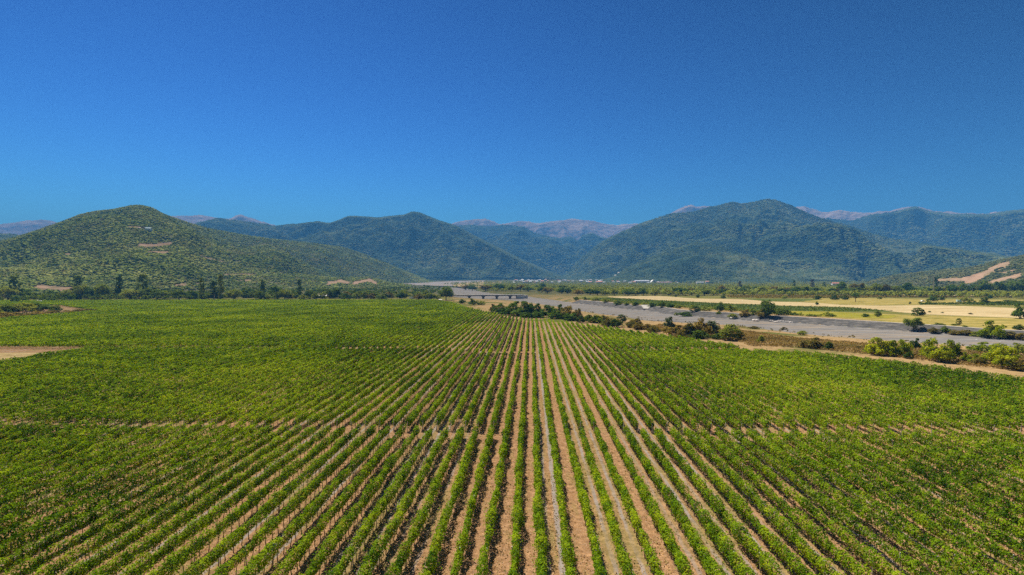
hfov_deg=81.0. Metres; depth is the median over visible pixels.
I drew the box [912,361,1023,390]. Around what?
vine row
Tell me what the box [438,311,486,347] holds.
vine row
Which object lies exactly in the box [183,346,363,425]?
vine row
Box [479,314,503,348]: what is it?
vine row
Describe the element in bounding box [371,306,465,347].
vine row
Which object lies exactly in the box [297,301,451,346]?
vine row
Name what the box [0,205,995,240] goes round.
ridge
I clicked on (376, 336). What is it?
vine row
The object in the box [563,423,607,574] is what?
vine row
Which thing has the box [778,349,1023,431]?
vine row
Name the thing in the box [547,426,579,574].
vine row
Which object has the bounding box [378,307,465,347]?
vine row
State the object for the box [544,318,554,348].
vine row
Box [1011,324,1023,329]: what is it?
shrub
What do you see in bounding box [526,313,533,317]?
shrub
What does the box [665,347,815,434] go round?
vine row
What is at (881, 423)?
vine row
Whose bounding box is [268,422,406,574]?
vine row
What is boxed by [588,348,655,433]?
vine row
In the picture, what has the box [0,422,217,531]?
vine row
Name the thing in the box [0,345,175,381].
vine row
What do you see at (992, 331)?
shrub
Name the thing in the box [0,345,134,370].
vine row
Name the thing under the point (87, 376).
vine row
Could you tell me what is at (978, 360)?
shrub
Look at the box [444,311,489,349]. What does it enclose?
vine row
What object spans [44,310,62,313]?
shrub
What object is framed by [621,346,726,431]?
vine row
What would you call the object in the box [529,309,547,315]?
shrub
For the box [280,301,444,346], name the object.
vine row
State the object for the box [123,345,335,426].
vine row
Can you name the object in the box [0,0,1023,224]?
sky
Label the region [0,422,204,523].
vine row
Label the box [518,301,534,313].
shrub
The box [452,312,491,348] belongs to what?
vine row
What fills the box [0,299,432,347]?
vineyard
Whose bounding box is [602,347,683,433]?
vine row
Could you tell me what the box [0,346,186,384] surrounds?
vine row
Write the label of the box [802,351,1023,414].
vine row
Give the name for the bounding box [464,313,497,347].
vine row
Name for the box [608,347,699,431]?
vine row
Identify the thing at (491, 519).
vine row
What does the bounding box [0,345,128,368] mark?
vine row
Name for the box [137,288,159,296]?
broadleaf tree
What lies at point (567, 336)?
vine row
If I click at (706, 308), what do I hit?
shrub
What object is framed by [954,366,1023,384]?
vine row
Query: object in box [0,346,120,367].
vine row
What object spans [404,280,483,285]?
gravel flat
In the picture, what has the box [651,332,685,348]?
vine row
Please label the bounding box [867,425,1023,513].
vine row
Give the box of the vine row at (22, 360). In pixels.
[0,346,113,366]
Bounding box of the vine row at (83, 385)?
[0,345,247,414]
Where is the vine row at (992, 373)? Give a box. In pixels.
[977,370,1023,381]
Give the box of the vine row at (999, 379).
[932,364,1023,389]
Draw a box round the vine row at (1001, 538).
[806,428,1023,560]
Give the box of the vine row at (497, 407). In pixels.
[489,347,513,426]
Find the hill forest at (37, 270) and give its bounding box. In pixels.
[0,205,434,293]
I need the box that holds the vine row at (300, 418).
[292,345,416,430]
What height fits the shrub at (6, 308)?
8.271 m
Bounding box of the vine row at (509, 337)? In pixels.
[505,316,517,348]
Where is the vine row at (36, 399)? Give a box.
[0,346,254,412]
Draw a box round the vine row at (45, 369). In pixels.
[0,346,168,377]
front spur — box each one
[232,274,398,289]
[618,245,769,282]
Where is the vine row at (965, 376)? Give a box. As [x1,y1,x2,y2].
[893,359,1023,392]
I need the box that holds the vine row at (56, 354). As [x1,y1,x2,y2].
[2,346,106,362]
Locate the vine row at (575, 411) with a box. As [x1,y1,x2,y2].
[553,348,582,429]
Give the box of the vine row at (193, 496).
[58,424,301,574]
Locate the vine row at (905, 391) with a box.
[773,351,1021,431]
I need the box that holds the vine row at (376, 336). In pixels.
[352,305,460,347]
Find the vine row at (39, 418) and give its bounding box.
[32,345,287,427]
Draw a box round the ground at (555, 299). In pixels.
[221,280,1023,378]
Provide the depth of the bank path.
391.16 m
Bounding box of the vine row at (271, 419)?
[264,344,403,426]
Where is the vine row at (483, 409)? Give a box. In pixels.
[474,347,505,429]
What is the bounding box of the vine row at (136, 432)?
[0,424,157,493]
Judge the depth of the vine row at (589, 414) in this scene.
132.12 m
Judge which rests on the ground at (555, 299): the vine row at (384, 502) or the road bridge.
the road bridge
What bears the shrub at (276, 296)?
on the verge
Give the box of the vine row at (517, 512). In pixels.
[505,419,526,574]
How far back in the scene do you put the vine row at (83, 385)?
145.39 m
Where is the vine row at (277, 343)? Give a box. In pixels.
[271,301,442,346]
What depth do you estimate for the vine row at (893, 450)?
77.63 m
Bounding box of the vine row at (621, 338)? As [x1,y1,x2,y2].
[603,325,636,349]
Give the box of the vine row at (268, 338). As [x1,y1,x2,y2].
[239,300,435,345]
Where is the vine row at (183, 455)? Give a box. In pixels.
[0,420,248,558]
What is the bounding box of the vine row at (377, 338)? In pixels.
[358,305,461,347]
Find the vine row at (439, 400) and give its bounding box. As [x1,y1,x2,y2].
[419,347,478,431]
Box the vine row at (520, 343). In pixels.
[519,317,524,346]
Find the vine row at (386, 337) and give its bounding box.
[365,305,463,346]
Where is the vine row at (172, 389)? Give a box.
[72,344,309,426]
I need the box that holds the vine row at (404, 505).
[354,425,449,574]
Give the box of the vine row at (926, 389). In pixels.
[785,350,1023,422]
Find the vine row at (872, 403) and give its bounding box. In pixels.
[721,346,932,434]
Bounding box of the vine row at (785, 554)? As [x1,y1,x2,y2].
[669,426,819,574]
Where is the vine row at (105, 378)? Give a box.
[0,345,240,405]
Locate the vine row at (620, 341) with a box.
[597,324,629,348]
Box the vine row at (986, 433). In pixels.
[973,428,1023,453]
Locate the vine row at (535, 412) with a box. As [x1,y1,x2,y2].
[531,347,541,429]
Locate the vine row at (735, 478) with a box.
[680,424,846,574]
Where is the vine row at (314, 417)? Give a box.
[305,347,424,426]
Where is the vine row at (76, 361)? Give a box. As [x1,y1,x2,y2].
[1,345,162,376]
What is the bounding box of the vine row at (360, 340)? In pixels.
[345,304,459,346]
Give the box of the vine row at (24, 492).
[0,423,187,509]
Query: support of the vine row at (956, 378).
on the vineyard soil
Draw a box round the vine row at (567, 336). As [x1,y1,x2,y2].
[557,320,575,348]
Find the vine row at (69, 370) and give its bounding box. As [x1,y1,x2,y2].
[0,346,191,388]
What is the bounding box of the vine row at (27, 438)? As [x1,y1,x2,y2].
[0,421,73,451]
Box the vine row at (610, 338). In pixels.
[592,324,622,349]
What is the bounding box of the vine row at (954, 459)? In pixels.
[882,425,1023,498]
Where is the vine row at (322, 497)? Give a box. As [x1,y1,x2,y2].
[235,425,390,574]
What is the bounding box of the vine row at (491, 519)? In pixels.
[474,424,510,574]
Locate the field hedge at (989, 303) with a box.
[919,300,1023,305]
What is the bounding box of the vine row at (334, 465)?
[211,424,376,574]
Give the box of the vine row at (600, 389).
[574,348,624,432]
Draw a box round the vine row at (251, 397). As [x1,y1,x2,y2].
[196,345,369,424]
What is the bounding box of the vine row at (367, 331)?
[324,303,454,346]
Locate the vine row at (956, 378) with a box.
[864,356,1023,395]
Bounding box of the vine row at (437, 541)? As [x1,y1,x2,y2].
[417,426,478,574]
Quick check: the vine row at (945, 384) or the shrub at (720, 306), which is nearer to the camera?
the vine row at (945, 384)
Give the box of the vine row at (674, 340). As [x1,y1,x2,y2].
[660,333,691,347]
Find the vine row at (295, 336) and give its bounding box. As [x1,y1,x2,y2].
[259,301,436,346]
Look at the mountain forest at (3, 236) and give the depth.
3306.08 m
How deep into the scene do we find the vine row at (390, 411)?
132.28 m
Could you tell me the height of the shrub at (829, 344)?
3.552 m
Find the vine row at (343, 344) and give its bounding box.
[337,304,457,346]
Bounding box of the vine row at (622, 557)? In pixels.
[578,427,635,574]
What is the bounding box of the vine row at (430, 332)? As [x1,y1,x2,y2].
[404,309,474,348]
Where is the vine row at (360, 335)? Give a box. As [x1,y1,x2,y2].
[330,303,456,346]
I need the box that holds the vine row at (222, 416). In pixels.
[207,345,376,424]
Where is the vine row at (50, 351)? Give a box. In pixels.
[0,345,92,362]
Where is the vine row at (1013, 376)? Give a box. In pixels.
[1002,373,1023,381]
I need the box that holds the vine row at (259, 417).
[248,345,396,425]
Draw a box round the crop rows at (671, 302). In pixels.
[588,297,892,310]
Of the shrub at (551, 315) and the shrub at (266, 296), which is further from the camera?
the shrub at (266, 296)
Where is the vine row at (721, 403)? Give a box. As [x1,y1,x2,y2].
[637,347,755,431]
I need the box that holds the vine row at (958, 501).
[819,425,1023,549]
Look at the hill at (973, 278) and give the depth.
1511.83 m
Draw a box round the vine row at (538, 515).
[530,424,550,574]
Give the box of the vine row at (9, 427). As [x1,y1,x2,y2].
[0,420,27,435]
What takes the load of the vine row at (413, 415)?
on the vineyard soil
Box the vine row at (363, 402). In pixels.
[334,347,438,428]
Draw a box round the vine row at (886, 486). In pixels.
[789,425,1023,572]
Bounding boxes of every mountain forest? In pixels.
[0,233,17,239]
[195,211,566,279]
[457,224,606,274]
[562,199,1012,281]
[596,242,805,282]
[827,206,1023,255]
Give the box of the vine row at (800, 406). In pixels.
[679,347,845,431]
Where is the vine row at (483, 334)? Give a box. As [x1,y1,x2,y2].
[472,314,500,349]
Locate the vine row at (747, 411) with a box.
[643,347,771,431]
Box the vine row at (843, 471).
[778,429,1023,574]
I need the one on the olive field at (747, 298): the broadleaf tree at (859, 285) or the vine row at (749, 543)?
the broadleaf tree at (859, 285)
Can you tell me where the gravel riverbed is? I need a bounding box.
[572,300,1023,339]
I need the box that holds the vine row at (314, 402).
[279,346,410,425]
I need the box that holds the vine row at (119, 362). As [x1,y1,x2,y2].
[0,343,199,390]
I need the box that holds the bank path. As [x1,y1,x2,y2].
[586,300,1022,330]
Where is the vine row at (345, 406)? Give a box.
[319,346,430,427]
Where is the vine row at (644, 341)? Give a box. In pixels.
[622,328,657,350]
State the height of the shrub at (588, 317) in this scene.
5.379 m
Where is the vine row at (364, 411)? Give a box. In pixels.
[349,346,445,429]
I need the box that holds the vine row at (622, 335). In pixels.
[609,326,643,349]
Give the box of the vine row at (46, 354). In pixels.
[0,345,102,361]
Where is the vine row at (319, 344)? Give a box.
[316,302,454,346]
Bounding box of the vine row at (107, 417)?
[100,344,323,425]
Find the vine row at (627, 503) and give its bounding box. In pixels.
[594,426,668,574]
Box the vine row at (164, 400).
[112,345,330,427]
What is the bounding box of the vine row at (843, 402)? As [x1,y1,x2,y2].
[708,348,904,433]
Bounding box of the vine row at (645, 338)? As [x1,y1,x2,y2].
[629,330,663,348]
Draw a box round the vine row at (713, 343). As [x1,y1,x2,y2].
[707,340,725,348]
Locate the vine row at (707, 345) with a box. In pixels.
[688,337,712,349]
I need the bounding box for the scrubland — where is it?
[0,285,440,300]
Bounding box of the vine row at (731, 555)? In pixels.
[640,428,757,574]
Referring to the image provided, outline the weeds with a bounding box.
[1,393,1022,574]
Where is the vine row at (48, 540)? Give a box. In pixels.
[0,420,259,573]
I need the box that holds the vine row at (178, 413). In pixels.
[152,347,348,427]
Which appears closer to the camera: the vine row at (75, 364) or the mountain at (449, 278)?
the vine row at (75, 364)
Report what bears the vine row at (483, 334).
on the vineyard soil
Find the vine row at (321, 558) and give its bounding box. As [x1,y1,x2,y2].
[299,425,420,574]
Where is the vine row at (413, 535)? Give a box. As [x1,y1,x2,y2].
[383,425,466,574]
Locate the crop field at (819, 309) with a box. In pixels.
[587,297,891,311]
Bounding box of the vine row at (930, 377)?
[838,354,1023,404]
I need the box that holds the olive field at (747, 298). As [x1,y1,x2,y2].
[576,294,1023,318]
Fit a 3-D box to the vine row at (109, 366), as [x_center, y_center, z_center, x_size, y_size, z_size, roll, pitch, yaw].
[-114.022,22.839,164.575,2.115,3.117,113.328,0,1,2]
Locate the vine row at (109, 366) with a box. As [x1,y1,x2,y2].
[0,345,207,389]
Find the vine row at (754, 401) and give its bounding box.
[657,347,797,433]
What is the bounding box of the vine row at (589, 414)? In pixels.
[560,347,596,432]
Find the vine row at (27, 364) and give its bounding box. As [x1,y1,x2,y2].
[2,345,140,370]
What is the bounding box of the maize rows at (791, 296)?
[727,294,1011,297]
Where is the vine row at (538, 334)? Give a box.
[535,318,541,347]
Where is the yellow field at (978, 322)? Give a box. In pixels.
[796,311,1023,330]
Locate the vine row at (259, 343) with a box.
[251,300,440,347]
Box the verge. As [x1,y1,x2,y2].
[4,295,452,299]
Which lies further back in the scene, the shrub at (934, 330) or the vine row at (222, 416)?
the shrub at (934, 330)
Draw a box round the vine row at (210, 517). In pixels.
[103,425,331,574]
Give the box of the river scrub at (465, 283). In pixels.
[444,281,516,287]
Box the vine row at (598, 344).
[575,322,602,348]
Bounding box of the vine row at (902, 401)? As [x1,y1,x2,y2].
[742,348,977,435]
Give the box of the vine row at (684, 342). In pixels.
[668,334,698,347]
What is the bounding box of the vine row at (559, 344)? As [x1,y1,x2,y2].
[547,319,562,347]
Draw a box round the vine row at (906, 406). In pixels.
[736,347,965,432]
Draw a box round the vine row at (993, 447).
[944,425,1023,465]
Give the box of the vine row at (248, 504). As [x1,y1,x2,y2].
[146,425,345,574]
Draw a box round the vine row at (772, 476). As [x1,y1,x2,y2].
[714,427,906,574]
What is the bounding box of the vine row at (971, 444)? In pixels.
[931,428,1023,469]
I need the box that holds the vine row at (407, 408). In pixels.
[392,347,464,430]
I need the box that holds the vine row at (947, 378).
[850,354,1023,401]
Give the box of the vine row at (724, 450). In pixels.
[698,426,871,574]
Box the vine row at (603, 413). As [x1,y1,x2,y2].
[566,347,610,430]
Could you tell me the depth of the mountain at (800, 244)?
4204.90 m
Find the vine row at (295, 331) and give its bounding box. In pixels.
[233,299,436,346]
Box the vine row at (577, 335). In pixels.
[565,320,588,348]
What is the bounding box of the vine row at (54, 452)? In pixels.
[0,421,128,475]
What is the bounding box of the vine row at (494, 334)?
[485,315,506,348]
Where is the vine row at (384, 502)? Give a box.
[322,426,434,574]
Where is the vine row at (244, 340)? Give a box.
[227,299,434,346]
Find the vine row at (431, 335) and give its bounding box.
[410,309,477,348]
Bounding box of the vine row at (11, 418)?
[5,346,274,424]
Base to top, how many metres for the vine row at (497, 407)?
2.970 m
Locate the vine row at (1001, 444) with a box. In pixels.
[962,428,1023,457]
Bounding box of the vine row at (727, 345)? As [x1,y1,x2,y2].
[718,342,733,348]
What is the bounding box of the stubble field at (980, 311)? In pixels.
[608,296,1023,317]
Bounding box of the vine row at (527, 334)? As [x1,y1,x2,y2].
[525,318,528,347]
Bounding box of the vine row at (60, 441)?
[0,420,114,469]
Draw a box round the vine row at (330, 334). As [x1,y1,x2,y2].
[292,301,449,346]
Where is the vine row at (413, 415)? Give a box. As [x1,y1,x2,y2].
[404,347,471,431]
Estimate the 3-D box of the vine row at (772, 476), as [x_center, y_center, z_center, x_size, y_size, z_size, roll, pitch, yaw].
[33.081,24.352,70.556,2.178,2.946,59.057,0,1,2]
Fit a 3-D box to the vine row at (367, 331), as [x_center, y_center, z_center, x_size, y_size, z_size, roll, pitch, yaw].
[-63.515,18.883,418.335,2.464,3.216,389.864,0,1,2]
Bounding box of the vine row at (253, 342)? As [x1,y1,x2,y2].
[246,300,437,346]
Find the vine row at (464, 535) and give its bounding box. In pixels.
[449,425,495,574]
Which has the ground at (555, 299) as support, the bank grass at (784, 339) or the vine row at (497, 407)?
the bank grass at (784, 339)
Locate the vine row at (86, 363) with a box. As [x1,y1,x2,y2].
[0,346,180,381]
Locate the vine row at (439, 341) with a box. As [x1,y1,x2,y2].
[431,310,483,348]
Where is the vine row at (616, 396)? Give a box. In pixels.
[580,346,638,432]
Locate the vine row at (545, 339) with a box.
[539,318,547,347]
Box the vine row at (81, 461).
[0,423,172,504]
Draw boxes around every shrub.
[0,304,20,312]
[0,312,19,316]
[9,312,32,315]
[10,302,37,312]
[25,303,52,310]
[26,311,46,314]
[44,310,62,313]
[45,305,63,310]
[53,292,68,299]
[196,292,213,298]
[240,290,247,297]
[255,291,264,298]
[264,294,274,298]
[271,292,282,298]
[297,295,309,298]
[310,292,319,298]
[319,291,327,298]
[329,293,338,297]
[342,293,355,298]
[353,292,361,298]
[359,291,367,298]
[366,293,374,298]
[375,295,387,298]
[413,294,423,298]
[421,290,428,298]
[424,293,435,298]
[467,298,478,304]
[492,303,505,311]
[498,309,511,314]
[505,301,521,315]
[510,308,530,315]
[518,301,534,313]
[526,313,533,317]
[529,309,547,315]
[531,303,541,312]
[533,313,543,317]
[544,304,554,315]
[545,311,562,318]
[551,304,562,313]
[555,312,564,318]
[560,306,572,319]
[563,313,576,320]
[572,308,581,320]
[576,315,585,322]
[584,314,591,321]
[588,315,599,322]
[609,319,623,326]
[616,314,626,321]
[632,322,642,329]
[647,327,658,332]
[648,325,661,330]
[657,300,665,306]
[663,316,675,327]
[663,325,682,334]
[674,330,684,337]
[677,311,691,315]
[680,323,695,335]
[686,330,706,338]
[688,305,701,310]
[694,317,713,333]
[698,330,710,338]
[701,306,711,310]
[707,320,720,333]
[711,334,722,338]
[713,301,725,310]
[718,324,741,338]
[726,304,736,311]
[734,330,745,338]
[738,309,750,316]
[747,309,756,314]
[755,308,769,316]
[756,335,764,341]
[772,308,786,315]
[796,331,808,334]
[797,337,824,347]
[823,341,834,348]
[830,295,839,299]
[840,295,849,299]
[864,337,891,354]
[874,310,881,315]
[879,340,903,355]
[896,339,913,355]
[903,352,914,358]
[910,338,921,347]
[911,307,925,315]
[920,337,939,359]
[926,296,939,300]
[926,343,956,362]
[927,327,940,333]
[939,326,951,331]
[946,339,962,359]
[947,330,961,334]
[956,330,972,334]
[959,352,971,359]
[965,342,995,351]
[967,353,987,363]
[969,331,980,336]
[970,357,987,364]
[976,320,1006,337]
[979,297,989,302]
[981,343,1008,360]
[989,343,1008,350]
[991,344,1022,368]
[998,331,1019,338]
[1008,360,1023,370]
[1010,303,1023,318]
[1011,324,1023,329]
[1011,333,1023,339]
[1011,342,1023,354]
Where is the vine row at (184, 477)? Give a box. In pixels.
[2,423,272,574]
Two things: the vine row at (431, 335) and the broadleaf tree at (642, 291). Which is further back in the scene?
the broadleaf tree at (642, 291)
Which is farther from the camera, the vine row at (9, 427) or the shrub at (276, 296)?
the shrub at (276, 296)
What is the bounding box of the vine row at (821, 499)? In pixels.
[730,428,948,574]
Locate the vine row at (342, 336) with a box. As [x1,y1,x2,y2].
[310,302,453,346]
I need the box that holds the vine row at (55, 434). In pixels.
[0,418,89,454]
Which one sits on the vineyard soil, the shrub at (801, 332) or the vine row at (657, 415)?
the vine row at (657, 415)
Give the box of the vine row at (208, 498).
[85,424,315,574]
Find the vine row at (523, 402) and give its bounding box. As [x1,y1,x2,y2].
[518,346,528,430]
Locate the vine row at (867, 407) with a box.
[713,347,917,430]
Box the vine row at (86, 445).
[0,424,141,484]
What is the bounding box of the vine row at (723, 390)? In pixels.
[651,349,785,430]
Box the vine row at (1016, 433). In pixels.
[1006,428,1023,440]
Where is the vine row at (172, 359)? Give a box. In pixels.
[0,346,233,403]
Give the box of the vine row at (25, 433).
[0,420,54,444]
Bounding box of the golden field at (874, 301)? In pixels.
[804,298,1022,304]
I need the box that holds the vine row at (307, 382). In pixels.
[224,347,383,424]
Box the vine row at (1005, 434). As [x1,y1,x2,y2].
[994,427,1023,445]
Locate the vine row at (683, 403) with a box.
[615,346,712,430]
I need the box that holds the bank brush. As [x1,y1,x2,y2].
[573,297,828,315]
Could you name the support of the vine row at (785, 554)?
on the vineyard soil
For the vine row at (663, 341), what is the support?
on the vineyard soil
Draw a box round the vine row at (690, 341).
[677,335,704,348]
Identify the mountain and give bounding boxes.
[203,213,559,280]
[458,225,604,274]
[569,201,996,281]
[827,209,1023,255]
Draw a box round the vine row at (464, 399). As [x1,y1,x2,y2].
[447,345,493,431]
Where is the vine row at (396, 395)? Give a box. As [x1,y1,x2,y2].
[363,347,450,430]
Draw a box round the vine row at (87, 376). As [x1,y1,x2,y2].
[0,345,228,401]
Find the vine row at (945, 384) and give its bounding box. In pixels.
[826,352,1023,407]
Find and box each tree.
[0,286,20,299]
[8,274,21,289]
[12,288,30,298]
[69,276,82,292]
[71,284,87,298]
[84,287,95,295]
[94,283,111,298]
[114,275,123,293]
[118,289,138,298]
[136,274,148,290]
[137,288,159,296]
[156,290,172,298]
[170,289,187,298]
[185,290,198,297]
[198,277,204,298]
[209,281,218,297]
[217,274,224,296]
[225,289,242,298]
[241,287,253,291]
[248,290,262,298]
[258,279,265,292]
[269,286,280,294]
[277,289,293,298]
[296,280,301,294]
[304,290,315,298]
[325,288,342,295]
[438,286,453,299]
[467,285,477,290]
[478,285,489,290]
[496,284,505,290]
[506,285,515,289]
[515,284,525,290]
[523,286,534,291]
[541,287,553,292]
[555,287,564,293]
[572,289,583,293]
[583,289,592,294]
[590,288,603,294]
[599,290,610,294]
[610,288,618,295]
[621,288,634,295]
[638,288,647,295]
[649,289,660,295]
[678,288,688,294]
[697,288,711,295]
[756,286,768,291]
[759,300,775,316]
[800,286,813,290]
[809,287,824,294]
[836,281,846,289]
[851,287,867,291]
[851,293,859,301]
[853,282,865,289]
[868,283,883,290]
[881,284,892,290]
[890,286,904,291]
[902,282,913,290]
[902,318,923,328]
[932,286,943,290]
[933,276,939,286]
[945,284,958,290]
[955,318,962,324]
[957,283,977,291]
[976,280,992,289]
[993,281,1008,290]
[1006,280,1023,290]
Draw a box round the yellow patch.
[791,311,897,317]
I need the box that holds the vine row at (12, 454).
[0,420,103,467]
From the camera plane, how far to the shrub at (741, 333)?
263.43 m
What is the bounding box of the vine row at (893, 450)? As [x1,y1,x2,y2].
[853,429,1023,517]
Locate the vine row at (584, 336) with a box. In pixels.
[571,321,594,348]
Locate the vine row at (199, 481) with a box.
[31,422,289,574]
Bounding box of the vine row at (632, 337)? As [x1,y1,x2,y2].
[615,327,650,348]
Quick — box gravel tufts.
[585,311,969,345]
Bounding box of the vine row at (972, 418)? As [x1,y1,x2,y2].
[754,348,994,431]
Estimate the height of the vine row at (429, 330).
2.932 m
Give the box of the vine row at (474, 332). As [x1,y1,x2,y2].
[458,312,494,348]
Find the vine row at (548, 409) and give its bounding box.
[538,346,554,430]
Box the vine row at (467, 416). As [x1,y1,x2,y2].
[462,347,499,428]
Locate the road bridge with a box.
[453,294,527,298]
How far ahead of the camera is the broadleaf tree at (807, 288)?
1006.27 m
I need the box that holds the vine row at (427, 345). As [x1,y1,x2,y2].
[424,310,481,348]
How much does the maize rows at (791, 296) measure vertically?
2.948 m
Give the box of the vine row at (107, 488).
[0,422,230,546]
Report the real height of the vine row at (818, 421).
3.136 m
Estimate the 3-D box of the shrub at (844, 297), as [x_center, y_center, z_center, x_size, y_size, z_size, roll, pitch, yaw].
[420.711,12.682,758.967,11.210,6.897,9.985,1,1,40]
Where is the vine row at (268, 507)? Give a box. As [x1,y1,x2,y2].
[174,422,360,574]
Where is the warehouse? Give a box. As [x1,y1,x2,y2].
[634,280,649,282]
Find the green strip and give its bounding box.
[748,299,820,301]
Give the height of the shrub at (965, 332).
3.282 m
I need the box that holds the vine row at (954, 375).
[878,357,1023,395]
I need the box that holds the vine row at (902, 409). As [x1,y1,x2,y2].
[730,347,949,433]
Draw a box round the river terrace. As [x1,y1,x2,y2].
[453,282,492,286]
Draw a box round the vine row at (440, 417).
[434,347,485,430]
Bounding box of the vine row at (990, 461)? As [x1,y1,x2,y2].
[913,425,1023,482]
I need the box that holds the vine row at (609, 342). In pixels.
[586,323,615,348]
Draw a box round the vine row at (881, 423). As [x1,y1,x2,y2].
[700,347,890,432]
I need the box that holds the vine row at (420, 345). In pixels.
[418,309,479,347]
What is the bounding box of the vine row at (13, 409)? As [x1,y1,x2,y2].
[0,346,260,420]
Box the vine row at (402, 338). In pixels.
[385,307,468,347]
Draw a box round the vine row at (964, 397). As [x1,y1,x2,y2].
[793,349,1023,417]
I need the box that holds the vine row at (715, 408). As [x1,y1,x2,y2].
[629,347,742,429]
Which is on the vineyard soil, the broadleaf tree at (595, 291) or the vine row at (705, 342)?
the vine row at (705, 342)
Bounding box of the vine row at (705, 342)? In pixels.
[697,338,718,348]
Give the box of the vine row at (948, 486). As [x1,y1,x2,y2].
[835,425,1023,535]
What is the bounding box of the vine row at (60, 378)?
[0,345,213,397]
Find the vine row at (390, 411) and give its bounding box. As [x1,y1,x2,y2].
[376,347,458,430]
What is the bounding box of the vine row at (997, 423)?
[761,348,1009,433]
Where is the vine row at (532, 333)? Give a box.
[531,318,534,347]
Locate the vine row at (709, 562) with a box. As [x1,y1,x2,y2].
[623,424,727,574]
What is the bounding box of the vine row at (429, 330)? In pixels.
[397,307,472,347]
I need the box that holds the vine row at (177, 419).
[167,347,355,425]
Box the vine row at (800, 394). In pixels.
[693,347,873,434]
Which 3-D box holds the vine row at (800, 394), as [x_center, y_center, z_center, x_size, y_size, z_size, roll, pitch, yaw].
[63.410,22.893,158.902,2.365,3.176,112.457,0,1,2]
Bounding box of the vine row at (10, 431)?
[0,420,44,440]
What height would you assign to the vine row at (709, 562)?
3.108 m
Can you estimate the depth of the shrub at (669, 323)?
320.72 m
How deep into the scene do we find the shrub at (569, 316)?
380.76 m
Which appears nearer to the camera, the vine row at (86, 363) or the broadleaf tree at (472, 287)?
the vine row at (86, 363)
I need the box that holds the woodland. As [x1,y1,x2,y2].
[483,280,1023,296]
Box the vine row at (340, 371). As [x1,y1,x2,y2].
[236,345,389,425]
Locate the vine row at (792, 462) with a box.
[746,428,964,574]
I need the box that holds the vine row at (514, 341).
[511,316,521,347]
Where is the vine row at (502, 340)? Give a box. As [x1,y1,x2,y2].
[498,316,513,347]
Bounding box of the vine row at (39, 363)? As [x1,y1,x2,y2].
[0,345,146,376]
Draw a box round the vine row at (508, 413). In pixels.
[502,347,520,426]
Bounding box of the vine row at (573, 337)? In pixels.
[561,320,580,348]
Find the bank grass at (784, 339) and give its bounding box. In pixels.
[620,323,1023,370]
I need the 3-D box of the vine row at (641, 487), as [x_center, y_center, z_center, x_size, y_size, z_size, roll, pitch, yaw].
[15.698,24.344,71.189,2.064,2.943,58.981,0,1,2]
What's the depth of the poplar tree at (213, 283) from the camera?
771.33 m
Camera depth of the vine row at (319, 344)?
280.00 m
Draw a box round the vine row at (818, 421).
[671,347,830,429]
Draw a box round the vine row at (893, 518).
[761,427,993,574]
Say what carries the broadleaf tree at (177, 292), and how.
on the verge
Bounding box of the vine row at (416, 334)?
[391,307,470,346]
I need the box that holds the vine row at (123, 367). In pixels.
[0,345,220,395]
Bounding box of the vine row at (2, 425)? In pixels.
[0,421,13,430]
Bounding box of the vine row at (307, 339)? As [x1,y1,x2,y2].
[284,301,447,346]
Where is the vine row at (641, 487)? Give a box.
[607,425,693,574]
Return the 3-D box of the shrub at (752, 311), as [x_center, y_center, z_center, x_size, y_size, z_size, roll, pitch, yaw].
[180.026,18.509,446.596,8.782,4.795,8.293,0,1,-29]
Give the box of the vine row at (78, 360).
[0,345,154,375]
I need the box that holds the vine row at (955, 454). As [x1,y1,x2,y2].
[901,428,1023,489]
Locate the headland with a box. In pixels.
[0,353,42,361]
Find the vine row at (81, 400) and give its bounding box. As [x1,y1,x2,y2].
[19,345,281,426]
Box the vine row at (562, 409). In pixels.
[545,347,568,427]
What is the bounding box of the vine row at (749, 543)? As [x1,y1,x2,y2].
[653,427,782,574]
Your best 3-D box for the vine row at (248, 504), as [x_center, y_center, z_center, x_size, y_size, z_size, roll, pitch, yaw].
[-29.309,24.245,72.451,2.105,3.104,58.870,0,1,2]
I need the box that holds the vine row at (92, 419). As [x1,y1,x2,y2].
[83,345,316,424]
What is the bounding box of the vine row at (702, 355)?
[685,346,859,429]
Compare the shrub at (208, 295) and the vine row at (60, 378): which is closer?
the vine row at (60, 378)
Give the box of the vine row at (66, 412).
[42,345,293,423]
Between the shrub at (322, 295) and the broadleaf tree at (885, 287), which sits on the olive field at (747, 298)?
the broadleaf tree at (885, 287)
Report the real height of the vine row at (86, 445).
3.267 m
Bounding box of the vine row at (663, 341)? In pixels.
[644,332,677,348]
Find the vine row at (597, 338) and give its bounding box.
[581,323,608,348]
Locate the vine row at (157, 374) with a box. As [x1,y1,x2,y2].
[0,346,268,422]
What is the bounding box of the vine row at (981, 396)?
[813,350,1023,409]
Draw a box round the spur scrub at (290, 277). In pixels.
[224,272,412,290]
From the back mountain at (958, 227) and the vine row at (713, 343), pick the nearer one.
the vine row at (713, 343)
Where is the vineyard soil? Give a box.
[0,305,1023,574]
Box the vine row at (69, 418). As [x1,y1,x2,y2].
[55,345,301,424]
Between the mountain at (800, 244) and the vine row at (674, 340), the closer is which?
the vine row at (674, 340)
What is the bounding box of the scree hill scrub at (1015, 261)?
[864,254,1023,286]
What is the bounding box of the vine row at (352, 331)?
[305,302,450,347]
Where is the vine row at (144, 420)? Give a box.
[138,346,341,426]
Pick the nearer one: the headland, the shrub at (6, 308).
the headland
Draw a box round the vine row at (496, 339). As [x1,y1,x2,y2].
[492,315,510,349]
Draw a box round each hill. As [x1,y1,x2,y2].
[0,207,407,296]
[880,262,1022,286]
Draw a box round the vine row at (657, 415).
[595,348,669,431]
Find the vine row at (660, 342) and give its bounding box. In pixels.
[636,330,670,348]
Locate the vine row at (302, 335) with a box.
[266,300,442,346]
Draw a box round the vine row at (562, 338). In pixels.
[552,320,567,348]

